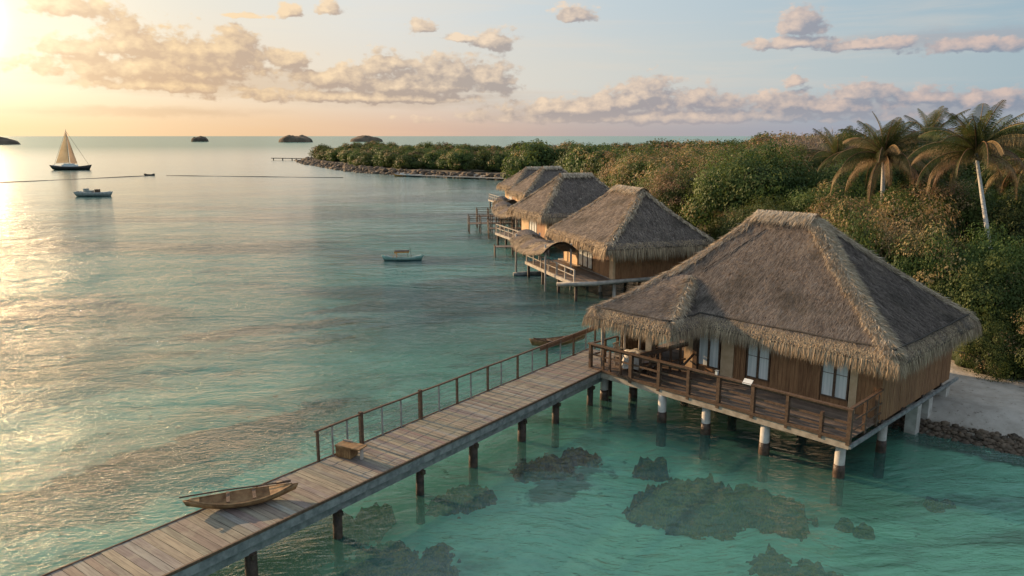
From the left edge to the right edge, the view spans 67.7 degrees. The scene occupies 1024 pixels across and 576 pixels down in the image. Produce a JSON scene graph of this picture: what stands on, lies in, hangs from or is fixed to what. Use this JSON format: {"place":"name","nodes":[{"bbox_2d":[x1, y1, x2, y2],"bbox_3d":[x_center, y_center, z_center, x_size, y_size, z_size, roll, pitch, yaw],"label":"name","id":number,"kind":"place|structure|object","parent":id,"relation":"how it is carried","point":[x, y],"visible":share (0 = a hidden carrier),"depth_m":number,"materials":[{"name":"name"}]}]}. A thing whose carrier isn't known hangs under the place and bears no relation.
{"place":"outdoors","nodes":[
{"label":"outdoors","id":0,"kind":"place"},
{"bbox_2d":[0,159,1023,575],"bbox_3d":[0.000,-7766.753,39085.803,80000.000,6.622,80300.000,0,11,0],"label":"ground","id":1,"kind":"structure","parent":0,"point":[972,401],"depth_m":27.94,"materials":[{"name":"sand"}]},
{"bbox_2d":[208,502,396,575],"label":"coral reef","id":2,"kind":"object","parent":1,"relation":"on","point":[293,563],"visible":0.61,"depth_m":22.01},
{"bbox_2d":[316,148,334,160],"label":"broadleaf tree","id":3,"kind":"object","parent":1,"relation":"on","point":[321,155],"visible":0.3,"depth_m":317.75,"materials":[{"name":"green plant"}]},
{"bbox_2d":[324,147,343,160],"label":"broadleaf tree","id":4,"kind":"object","parent":1,"relation":"on","point":[333,153],"visible":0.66,"depth_m":305.83,"materials":[{"name":"green plant"}]},
{"bbox_2d":[336,147,359,162],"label":"broadleaf tree","id":5,"kind":"object","parent":1,"relation":"on","point":[343,154],"visible":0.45,"depth_m":290.23,"materials":[{"name":"green plant"}]},
{"bbox_2d":[347,149,369,164],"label":"broadleaf tree","id":6,"kind":"object","parent":1,"relation":"on","point":[355,154],"visible":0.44,"depth_m":265.49,"materials":[{"name":"green plant"}]},
{"bbox_2d":[354,151,379,165],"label":"broadleaf tree","id":7,"kind":"object","parent":1,"relation":"on","point":[365,159],"visible":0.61,"depth_m":257.25,"materials":[{"name":"green plant"}]},
{"bbox_2d":[372,147,395,166],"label":"broadleaf tree","id":8,"kind":"object","parent":1,"relation":"on","point":[379,159],"visible":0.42,"depth_m":249.27,"materials":[{"name":"green plant"}]},
{"bbox_2d":[329,540,460,575],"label":"coral reef","id":9,"kind":"object","parent":1,"relation":"on","point":[365,561],"visible":0.96,"depth_m":21.43},
{"bbox_2d":[383,149,407,167],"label":"broadleaf tree","id":10,"kind":"object","parent":1,"relation":"on","point":[390,157],"visible":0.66,"depth_m":244.94,"materials":[{"name":"green plant"}]},
{"bbox_2d":[294,157,512,180],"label":"shore rubble","id":11,"kind":"object","parent":1,"relation":"on","point":[345,167],"visible":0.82,"depth_m":229.79,"materials":[{"name":"stone"}]},
{"bbox_2d":[391,153,426,168],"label":"broadleaf tree","id":12,"kind":"object","parent":1,"relation":"on","point":[408,161],"visible":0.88,"depth_m":237.10,"materials":[{"name":"green plant"}]},
{"bbox_2d":[418,150,445,168],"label":"broadleaf tree","id":13,"kind":"object","parent":1,"relation":"on","point":[429,160],"visible":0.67,"depth_m":234.32,"materials":[{"name":"green plant"}]},
{"bbox_2d":[435,151,475,169],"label":"broadleaf tree","id":14,"kind":"object","parent":1,"relation":"on","point":[442,162],"visible":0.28,"depth_m":229.28,"materials":[{"name":"green plant"}]},
{"bbox_2d":[446,148,475,170],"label":"broadleaf tree","id":15,"kind":"object","parent":1,"relation":"on","point":[459,160],"visible":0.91,"depth_m":221.40,"materials":[{"name":"green plant"}]},
{"bbox_2d":[425,484,497,518],"bbox_3d":[-1.670,6.985,25.402,2.520,0.482,2.340,0,11,0],"label":"coral reef","id":16,"kind":"object","parent":1,"relation":"on","point":[480,500],"visible":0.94,"depth_m":25.14},
{"bbox_2d":[465,148,494,170],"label":"broadleaf tree","id":17,"kind":"object","parent":1,"relation":"on","point":[478,162],"visible":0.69,"depth_m":218.67,"materials":[{"name":"green plant"}]},
{"bbox_2d":[483,152,516,171],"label":"broadleaf tree","id":18,"kind":"object","parent":1,"relation":"on","point":[496,162],"visible":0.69,"depth_m":215.56,"materials":[{"name":"green plant"}]},
{"bbox_2d":[491,201,516,231],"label":"thatch canopy","id":19,"kind":"object","parent":1,"relation":"on","point":[500,209],"visible":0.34,"depth_m":85.84,"materials":[{"name":"plant"}]},
{"bbox_2d":[492,196,518,230],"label":"thatch canopy","id":20,"kind":"object","parent":1,"relation":"on","point":[504,198],"visible":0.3,"depth_m":91.67,"materials":[{"name":"plant"}]},
{"bbox_2d":[488,166,541,207],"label":"thatched bungalow","id":21,"kind":"object","parent":1,"relation":"on","point":[516,178],"visible":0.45,"depth_m":116.11,"materials":[{"name":"plant"}]},
{"bbox_2d":[500,138,562,178],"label":"broadleaf tree","id":22,"kind":"object","parent":1,"relation":"on","point":[537,155],"visible":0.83,"depth_m":178.72,"materials":[{"name":"green plant"}]},
{"bbox_2d":[504,166,567,218],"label":"thatched bungalow","id":23,"kind":"object","parent":1,"relation":"on","point":[542,176],"visible":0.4,"depth_m":99.97,"materials":[{"name":"plant"}]},
{"bbox_2d":[509,229,577,291],"bbox_3d":[2.296,-1.500,58.353,3.948,5.161,8.044,-4,12,-18],"label":"thatch canopy","id":24,"kind":"object","parent":1,"relation":"on","point":[529,242],"visible":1,"depth_m":57.52,"materials":[{"name":"plant"}]},
{"bbox_2d":[495,172,609,255],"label":"thatched bungalow","id":25,"kind":"object","parent":1,"relation":"on","point":[556,199],"visible":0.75,"depth_m":74.48,"materials":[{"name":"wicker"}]},
{"bbox_2d":[507,447,602,485],"bbox_3d":[1.690,6.449,28.099,3.840,0.480,3.120,0,11,0],"label":"coral reef","id":26,"kind":"object","parent":1,"relation":"on","point":[564,470],"visible":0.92,"depth_m":27.65},
{"bbox_2d":[548,140,592,165],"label":"broadleaf tree","id":27,"kind":"object","parent":1,"relation":"on","point":[563,147],"visible":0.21,"depth_m":179.29,"materials":[{"name":"green plant"}]},
{"bbox_2d":[554,145,599,169],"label":"broadleaf tree","id":28,"kind":"object","parent":1,"relation":"on","point":[561,161],"visible":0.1,"depth_m":153.46,"materials":[{"name":"green plant"}]},
{"bbox_2d":[562,142,617,172],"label":"broadleaf tree","id":29,"kind":"object","parent":1,"relation":"on","point":[577,156],"visible":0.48,"depth_m":146.08,"materials":[{"name":"green plant"}]},
{"bbox_2d":[577,151,624,177],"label":"broadleaf tree","id":30,"kind":"object","parent":1,"relation":"on","point":[591,166],"visible":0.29,"depth_m":128.86,"materials":[{"name":"green plant"}]},
{"bbox_2d":[593,148,634,187],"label":"broadleaf tree","id":31,"kind":"object","parent":1,"relation":"on","point":[610,159],"visible":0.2,"depth_m":120.50,"materials":[{"name":"green plant"}]},
{"bbox_2d":[525,184,715,301],"bbox_3d":[7.828,-3.191,57.242,11.063,8.910,11.836,-4,12,-18],"label":"thatched bungalow","id":32,"kind":"object","parent":1,"relation":"on","point":[616,232],"visible":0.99,"depth_m":53.62,"materials":[{"name":"plant"}]},
{"bbox_2d":[557,276,655,285],"bbox_3d":[7.251,-0.446,52.185,8.727,0.340,1.051,-3,12,-16],"label":"deck beam","id":33,"kind":"object","parent":32,"relation":"on","point":[606,282],"visible":0.79,"depth_m":51.46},
{"bbox_2d":[608,153,672,187],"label":"broadleaf tree","id":34,"kind":"object","parent":1,"relation":"on","point":[626,179],"visible":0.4,"depth_m":93.88,"materials":[{"name":"green plant"}]},
{"bbox_2d":[607,142,679,184],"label":"broadleaf tree","id":35,"kind":"object","parent":1,"relation":"on","point":[659,150],"visible":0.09,"depth_m":98.88,"materials":[{"name":"green plant"}]},
{"bbox_2d":[622,144,669,155],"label":"broadleaf tree","id":36,"kind":"object","parent":1,"relation":"on","point":[632,148],"visible":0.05,"depth_m":137.69,"materials":[{"name":"green plant"}]},
{"bbox_2d":[632,456,668,481],"bbox_3d":[4.973,6.441,27.379,1.448,0.777,1.048,7,13,33],"label":"coral reef","id":37,"kind":"object","parent":1,"relation":"on","point":[657,470],"visible":0.88,"depth_m":27.17},
{"bbox_2d":[646,138,680,150],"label":"broadleaf tree","id":38,"kind":"object","parent":1,"relation":"on","point":[662,143],"visible":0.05,"depth_m":160.79,"materials":[{"name":"green plant"}]},
{"bbox_2d":[629,161,706,222],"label":"broadleaf tree","id":39,"kind":"object","parent":1,"relation":"on","point":[648,176],"visible":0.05,"depth_m":80.44,"materials":[{"name":"green plant"}]},
{"bbox_2d":[633,151,704,186],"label":"broadleaf tree","id":40,"kind":"object","parent":1,"relation":"on","point":[667,162],"visible":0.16,"depth_m":87.33,"materials":[{"name":"green plant"}]},
{"bbox_2d":[635,166,702,224],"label":"broadleaf tree","id":41,"kind":"object","parent":1,"relation":"on","point":[649,184],"visible":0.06,"depth_m":73.96,"materials":[{"name":"green plant"}]},
{"bbox_2d":[646,164,723,223],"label":"broadleaf tree","id":42,"kind":"object","parent":1,"relation":"on","point":[669,192],"visible":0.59,"depth_m":62.19,"materials":[{"name":"green plant"}]},
{"bbox_2d":[669,146,712,162],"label":"broadleaf tree","id":43,"kind":"object","parent":1,"relation":"on","point":[686,150],"visible":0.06,"depth_m":98.68,"materials":[{"name":"green plant"}]},
{"bbox_2d":[678,146,745,235],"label":"broadleaf tree","id":44,"kind":"object","parent":1,"relation":"on","point":[707,161],"visible":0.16,"depth_m":75.29,"materials":[{"name":"green plant"}]},
{"bbox_2d":[621,473,818,541],"bbox_3d":[6.639,7.020,24.402,5.844,0.804,4.246,8,14,34],"label":"coral reef","id":45,"kind":"object","parent":1,"relation":"on","point":[666,494],"visible":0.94,"depth_m":23.92},
{"bbox_2d":[706,206,753,239],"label":"broadleaf tree","id":46,"kind":"object","parent":1,"relation":"on","point":[713,234],"visible":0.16,"depth_m":56.10,"materials":[{"name":"green plant"}]},
{"bbox_2d":[723,141,763,155],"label":"broadleaf tree","id":47,"kind":"object","parent":1,"relation":"on","point":[742,146],"visible":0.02,"depth_m":98.72,"materials":[{"name":"green plant"}]},
{"bbox_2d":[678,139,822,233],"bbox_3d":[18.349,-5.837,57.978,11.503,10.809,10.934,0,11,0],"label":"broadleaf tree","id":48,"kind":"object","parent":1,"relation":"on","point":[746,178],"visible":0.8,"depth_m":55.89,"materials":[{"name":"green plant"}]},
{"bbox_2d":[716,193,808,237],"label":"broadleaf tree","id":49,"kind":"object","parent":1,"relation":"on","point":[734,222],"visible":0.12,"depth_m":51.50,"materials":[{"name":"green plant"}]},
{"bbox_2d":[745,133,789,146],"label":"broadleaf tree","id":50,"kind":"object","parent":1,"relation":"on","point":[759,139],"visible":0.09,"depth_m":136.68,"materials":[{"name":"green plant"}]},
{"bbox_2d":[749,130,799,140],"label":"broadleaf tree","id":51,"kind":"object","parent":1,"relation":"on","point":[767,135],"visible":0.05,"depth_m":172.02,"materials":[{"name":"green plant"}]},
{"bbox_2d":[581,209,982,506],"bbox_3d":[10.825,1.751,31.144,10.933,9.606,12.199,-10,15,-42],"label":"thatched bungalow","id":52,"kind":"object","parent":1,"relation":"on","point":[816,327],"visible":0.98,"depth_m":28.81,"materials":[{"name":"plant"}]},
{"bbox_2d":[618,348,648,371],"bbox_3d":[5.112,2.999,31.550,1.377,0.840,1.350,0,11,0],"label":"covered table","id":53,"kind":"object","parent":52,"relation":"on","point":[625,358],"visible":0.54,"depth_m":31.21,"materials":[{"name":"fabric"}]},
{"bbox_2d":[697,333,720,369],"bbox_3d":[7.933,2.169,30.647,0.086,2.080,0.990,-10,15,-42],"label":"window","id":54,"kind":"structure","parent":52,"relation":"in","point":[709,352],"depth_m":30.70,"materials":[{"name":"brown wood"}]},
{"bbox_2d":[746,341,771,381],"bbox_3d":[9.421,2.476,29.107,0.086,2.080,0.960,-10,15,-42],"label":"window","id":55,"kind":"structure","parent":52,"relation":"in","point":[758,364],"depth_m":29.15,"materials":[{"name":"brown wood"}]},
{"bbox_2d":[819,361,850,400],"bbox_3d":[11.451,2.895,27.002,0.086,2.080,0.990,-10,15,-42],"label":"window","id":56,"kind":"structure","parent":52,"relation":"in","point":[834,383],"depth_m":27.05,"materials":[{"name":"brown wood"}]},
{"bbox_2d":[746,543,843,575],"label":"coral reef","id":57,"kind":"object","parent":1,"relation":"on","point":[763,564],"visible":0.98,"depth_m":21.25},
{"bbox_2d":[756,139,841,185],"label":"broadleaf tree","id":58,"kind":"object","parent":1,"relation":"on","point":[806,157],"visible":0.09,"depth_m":60.24,"materials":[{"name":"green plant"}]},
{"bbox_2d":[767,127,871,177],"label":"broadleaf tree","id":59,"kind":"object","parent":1,"relation":"on","point":[816,146],"visible":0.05,"depth_m":67.97,"materials":[{"name":"green plant"}]},
{"bbox_2d":[777,174,876,214],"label":"broadleaf tree","id":60,"kind":"object","parent":1,"relation":"on","point":[808,200],"visible":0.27,"depth_m":50.04,"materials":[{"name":"green plant"}]},
{"bbox_2d":[791,125,870,174],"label":"coconut palm","id":61,"kind":"object","parent":1,"relation":"on","point":[835,145],"visible":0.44,"depth_m":58.79,"materials":[{"name":"green plant"}]},
{"bbox_2d":[802,193,897,231],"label":"broadleaf tree","id":62,"kind":"object","parent":1,"relation":"on","point":[833,206],"visible":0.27,"depth_m":44.03,"materials":[{"name":"green plant"}]},
{"bbox_2d":[804,153,902,203],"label":"broadleaf tree","id":63,"kind":"object","parent":1,"relation":"on","point":[859,178],"visible":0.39,"depth_m":53.28,"materials":[{"name":"green plant"}]},
{"bbox_2d":[834,517,874,539],"bbox_3d":[10.610,7.388,23.474,1.315,0.444,0.891,11,16,44],"label":"coral reef","id":64,"kind":"object","parent":1,"relation":"on","point":[863,526],"visible":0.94,"depth_m":23.34},
{"bbox_2d":[822,196,920,268],"bbox_3d":[18.629,-1.043,40.551,5.839,7.729,5.499,7,13,31],"label":"leafy bush","id":65,"kind":"object","parent":1,"relation":"on","point":[866,237],"visible":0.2,"depth_m":39.27,"materials":[{"name":"green plant"}]},
{"bbox_2d":[817,111,947,200],"bbox_3d":[22.915,-5.011,47.989,6.614,11.921,7.207,0,11,0],"label":"coconut palm","id":66,"kind":"object","parent":1,"relation":"on","point":[886,149],"visible":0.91,"depth_m":46.82,"materials":[{"name":"green plant"}]},
{"bbox_2d":[856,186,953,241],"bbox_3d":[23.152,-2.251,46.068,6.371,7.806,5.992,10,15,42],"label":"broadleaf tree","id":67,"kind":"object","parent":1,"relation":"on","point":[894,195],"visible":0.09,"depth_m":45.21,"materials":[{"name":"green plant"}]},
{"bbox_2d":[858,184,968,262],"bbox_3d":[21.936,-1.625,41.934,6.522,8.227,6.390,0,11,0],"label":"leafy bush","id":68,"kind":"object","parent":1,"relation":"on","point":[917,222],"visible":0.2,"depth_m":40.99,"materials":[{"name":"green plant"}]},
{"bbox_2d":[877,106,970,163],"bbox_3d":[33.211,-8.145,61.492,7.597,12.773,7.739,0,11,0],"label":"coconut palm","id":69,"kind":"object","parent":1,"relation":"on","point":[932,121],"visible":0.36,"depth_m":60.47,"materials":[{"name":"green plant"}]},
{"bbox_2d":[874,173,981,246],"bbox_3d":[24.568,-2.522,45.575,6.620,8.545,5.887,0,11,0],"label":"broadleaf tree","id":70,"kind":"object","parent":1,"relation":"on","point":[941,189],"visible":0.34,"depth_m":44.00,"materials":[{"name":"green plant"}]},
{"bbox_2d":[879,144,977,197],"bbox_3d":[29.187,-5.568,56.283,7.982,10.353,7.873,0,11,0],"label":"broadleaf tree","id":71,"kind":"object","parent":1,"relation":"on","point":[900,174],"visible":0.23,"depth_m":53.82,"materials":[{"name":"green plant"}]},
{"bbox_2d":[885,220,977,296],"bbox_3d":[20.552,-0.121,37.848,5.522,6.624,4.797,10,15,40],"label":"leafy bush","id":72,"kind":"object","parent":1,"relation":"on","point":[926,267],"visible":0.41,"depth_m":36.81,"materials":[{"name":"green plant"}]},
{"bbox_2d":[923,496,956,512],"bbox_3d":[14.060,7.083,25.034,1.200,0.433,0.840,0,11,0],"label":"coral reef","id":73,"kind":"object","parent":1,"relation":"on","point":[943,505],"visible":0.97,"depth_m":24.93},
{"bbox_2d":[894,138,989,192],"bbox_3d":[33.000,-6.465,59.931,7.463,10.624,8.430,0,11,0],"label":"broadleaf tree","id":74,"kind":"object","parent":1,"relation":"on","point":[966,173],"visible":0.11,"depth_m":57.24,"materials":[{"name":"green plant"}]},
{"bbox_2d":[868,414,1023,464],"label":"beach rubble","id":75,"kind":"object","parent":1,"relation":"on","point":[1005,449],"visible":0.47,"depth_m":27.96,"materials":[{"name":"stone"}]},
{"bbox_2d":[930,272,980,352],"bbox_3d":[20.905,1.317,36.350,4.083,4.137,4.341,0,11,0],"label":"leafy bush","id":76,"kind":"object","parent":1,"relation":"on","point":[943,289],"visible":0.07,"depth_m":35.43,"materials":[{"name":"green plant"}]},
{"bbox_2d":[907,100,1023,253],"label":"coconut palm","id":77,"kind":"object","parent":1,"relation":"on","point":[978,140],"visible":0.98,"depth_m":41.10,"materials":[{"name":"green plant"}]},
{"bbox_2d":[926,252,1023,331],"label":"leafy bush","id":78,"kind":"object","parent":1,"relation":"on","point":[982,291],"visible":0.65,"depth_m":34.56,"materials":[{"name":"green plant"}]},
{"bbox_2d":[937,174,1021,249],"bbox_3d":[27.045,-2.571,45.640,6.620,8.520,6.537,0,11,0],"label":"broadleaf tree","id":79,"kind":"object","parent":1,"relation":"on","point":[970,213],"visible":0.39,"depth_m":43.80,"materials":[{"name":"green plant"}]},
{"bbox_2d":[941,220,1023,298],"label":"leafy bush","id":80,"kind":"object","parent":1,"relation":"on","point":[977,252],"visible":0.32,"depth_m":36.56,"materials":[{"name":"green plant"}]},
{"bbox_2d":[951,304,1015,372],"bbox_3d":[21.181,2.162,34.532,3.278,3.024,3.619,0,11,0],"label":"leafy bush","id":81,"kind":"object","parent":1,"relation":"on","point":[960,360],"visible":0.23,"depth_m":33.62,"materials":[{"name":"green plant"}]},
{"bbox_2d":[953,322,1023,381],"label":"leafy bush","id":82,"kind":"object","parent":1,"relation":"on","point":[994,351],"visible":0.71,"depth_m":32.66,"materials":[{"name":"green plant"}]},
{"bbox_2d":[958,187,1023,254],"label":"leafy bush","id":83,"kind":"object","parent":1,"relation":"on","point":[1014,227],"visible":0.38,"depth_m":42.11,"materials":[{"name":"green plant"}]},
{"bbox_2d":[962,112,1022,204],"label":"broadleaf tree","id":84,"kind":"object","parent":1,"relation":"on","point":[983,183],"visible":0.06,"depth_m":57.45,"materials":[{"name":"green plant"}]},
{"bbox_2d":[972,145,1023,198],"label":"broadleaf tree","id":85,"kind":"object","parent":1,"relation":"on","point":[1009,183],"visible":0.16,"depth_m":50.48,"materials":[{"name":"green plant"}]},
{"bbox_2d":[976,128,1023,192],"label":"coconut palm","id":86,"kind":"object","parent":1,"relation":"on","point":[1016,169],"visible":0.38,"depth_m":47.03,"materials":[{"name":"green plant"}]},
{"bbox_2d":[989,174,1023,217],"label":"broadleaf tree","id":87,"kind":"object","parent":1,"relation":"on","point":[1010,193],"visible":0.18,"depth_m":45.41,"materials":[{"name":"green plant"}]},
{"bbox_2d":[993,327,1023,382],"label":"leafy bush","id":88,"kind":"object","parent":1,"relation":"on","point":[1018,375],"visible":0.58,"depth_m":32.29,"materials":[{"name":"green plant"}]},
{"bbox_2d":[995,304,1023,378],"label":"leafy bush","id":89,"kind":"object","parent":1,"relation":"on","point":[1018,322],"visible":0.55,"depth_m":33.29,"materials":[{"name":"green plant"}]},
{"bbox_2d":[0,136,1023,575],"bbox_3d":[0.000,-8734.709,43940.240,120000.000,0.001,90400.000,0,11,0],"label":"water","id":90,"kind":"structure","parent":0,"point":[194,244],"depth_m":64.16,"materials":[{"name":"liquid"}]},
{"bbox_2d":[0,137,19,144],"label":"rocky islet","id":91,"kind":"object","parent":90,"relation":"in","point":[5,141],"visible":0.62,"depth_m":1005.82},
{"bbox_2d":[49,129,91,169],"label":"sailboat","id":92,"kind":"object","parent":90,"relation":"on","point":[64,155],"visible":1,"depth_m":252.16,"materials":[{"name":"fabric"}]},
{"bbox_2d":[73,188,112,195],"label":"motor boat","id":93,"kind":"object","parent":90,"relation":"on","point":[88,192],"visible":1,"depth_m":141.55,"materials":[{"name":"white paint"}]},
{"bbox_2d":[278,135,312,141],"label":"rocky islet","id":94,"kind":"object","parent":90,"relation":"in","point":[293,138],"visible":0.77,"depth_m":1364.53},
{"bbox_2d":[40,324,615,575],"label":"boardwalk","id":95,"kind":"structure","parent":90,"relation":"in","point":[203,542],"depth_m":22.42,"materials":[{"name":"brown wood"}]},
{"bbox_2d":[182,483,297,508],"bbox_3d":[-7.120,5.524,20.146,2.890,0.359,0.844,-4,12,-21],"label":"dugout canoe","id":96,"kind":"object","parent":95,"relation":"on","point":[242,498],"visible":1,"depth_m":20.20,"materials":[{"name":"brown wood"}]},
{"bbox_2d":[179,480,290,497],"bbox_3d":[-7.311,5.319,20.227,2.788,0.174,0.296,-5,12,-22],"label":"paddle","id":97,"kind":"object","parent":96,"relation":"on","point":[285,481],"visible":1,"depth_m":20.36,"materials":[{"name":"brown wood"}]},
{"bbox_2d":[335,439,366,459],"bbox_3d":[-4.866,4.912,23.106,0.895,0.440,0.430,5,12,24],"label":"slatted crate","id":98,"kind":"object","parent":95,"relation":"on","point":[347,449],"visible":1,"depth_m":23.02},
{"bbox_2d":[350,135,382,141],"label":"rocky islet","id":99,"kind":"object","parent":90,"relation":"in","point":[365,138],"visible":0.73,"depth_m":1503.06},
{"bbox_2d":[380,245,423,260],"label":"canopy boat","id":100,"kind":"object","parent":90,"relation":"on","point":[385,257],"visible":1,"depth_m":68.63,"materials":[{"name":"teal paint"}]},
{"bbox_2d":[403,175,505,179],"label":"shore walkway","id":101,"kind":"structure","parent":90,"relation":"in","point":[456,176],"depth_m":201.42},
{"bbox_2d":[468,214,514,233],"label":"jetty","id":102,"kind":"object","parent":90,"relation":"in","point":[479,222],"visible":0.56,"depth_m":89.14,"materials":[{"name":"brown wood"}]},
{"bbox_2d":[476,207,520,227],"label":"jetty","id":103,"kind":"object","parent":90,"relation":"in","point":[487,211],"visible":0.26,"depth_m":94.06,"materials":[{"name":"brown wood"}]},
{"bbox_2d":[488,219,520,237],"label":"jetty","id":104,"kind":"object","parent":90,"relation":"in","point":[512,224],"visible":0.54,"depth_m":83.99,"materials":[{"name":"brown wood"}]},
{"bbox_2d":[494,244,549,256],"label":"jetty","id":105,"kind":"object","parent":90,"relation":"in","point":[511,246],"visible":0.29,"depth_m":70.82,"materials":[{"name":"brown wood"}]},
{"bbox_2d":[513,271,547,275],"bbox_3d":[1.542,-1.164,61.458,2.936,0.353,0.425,-1,11,-6],"label":"floating log","id":106,"kind":"object","parent":90,"relation":"on","point":[524,273],"visible":0.75,"depth_m":61.30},
{"bbox_2d":[529,334,584,345],"bbox_3d":[2.500,2.776,40.929,3.550,0.575,0.860,-5,12,-24],"label":"moored canoe","id":107,"kind":"object","parent":90,"relation":"on","point":[537,341],"visible":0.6,"depth_m":40.72,"materials":[{"name":"brown wood"}]},
{"bbox_2d":[0,0,1023,135],"label":"sky","id":108,"kind":"structure","parent":0,"point":[79,67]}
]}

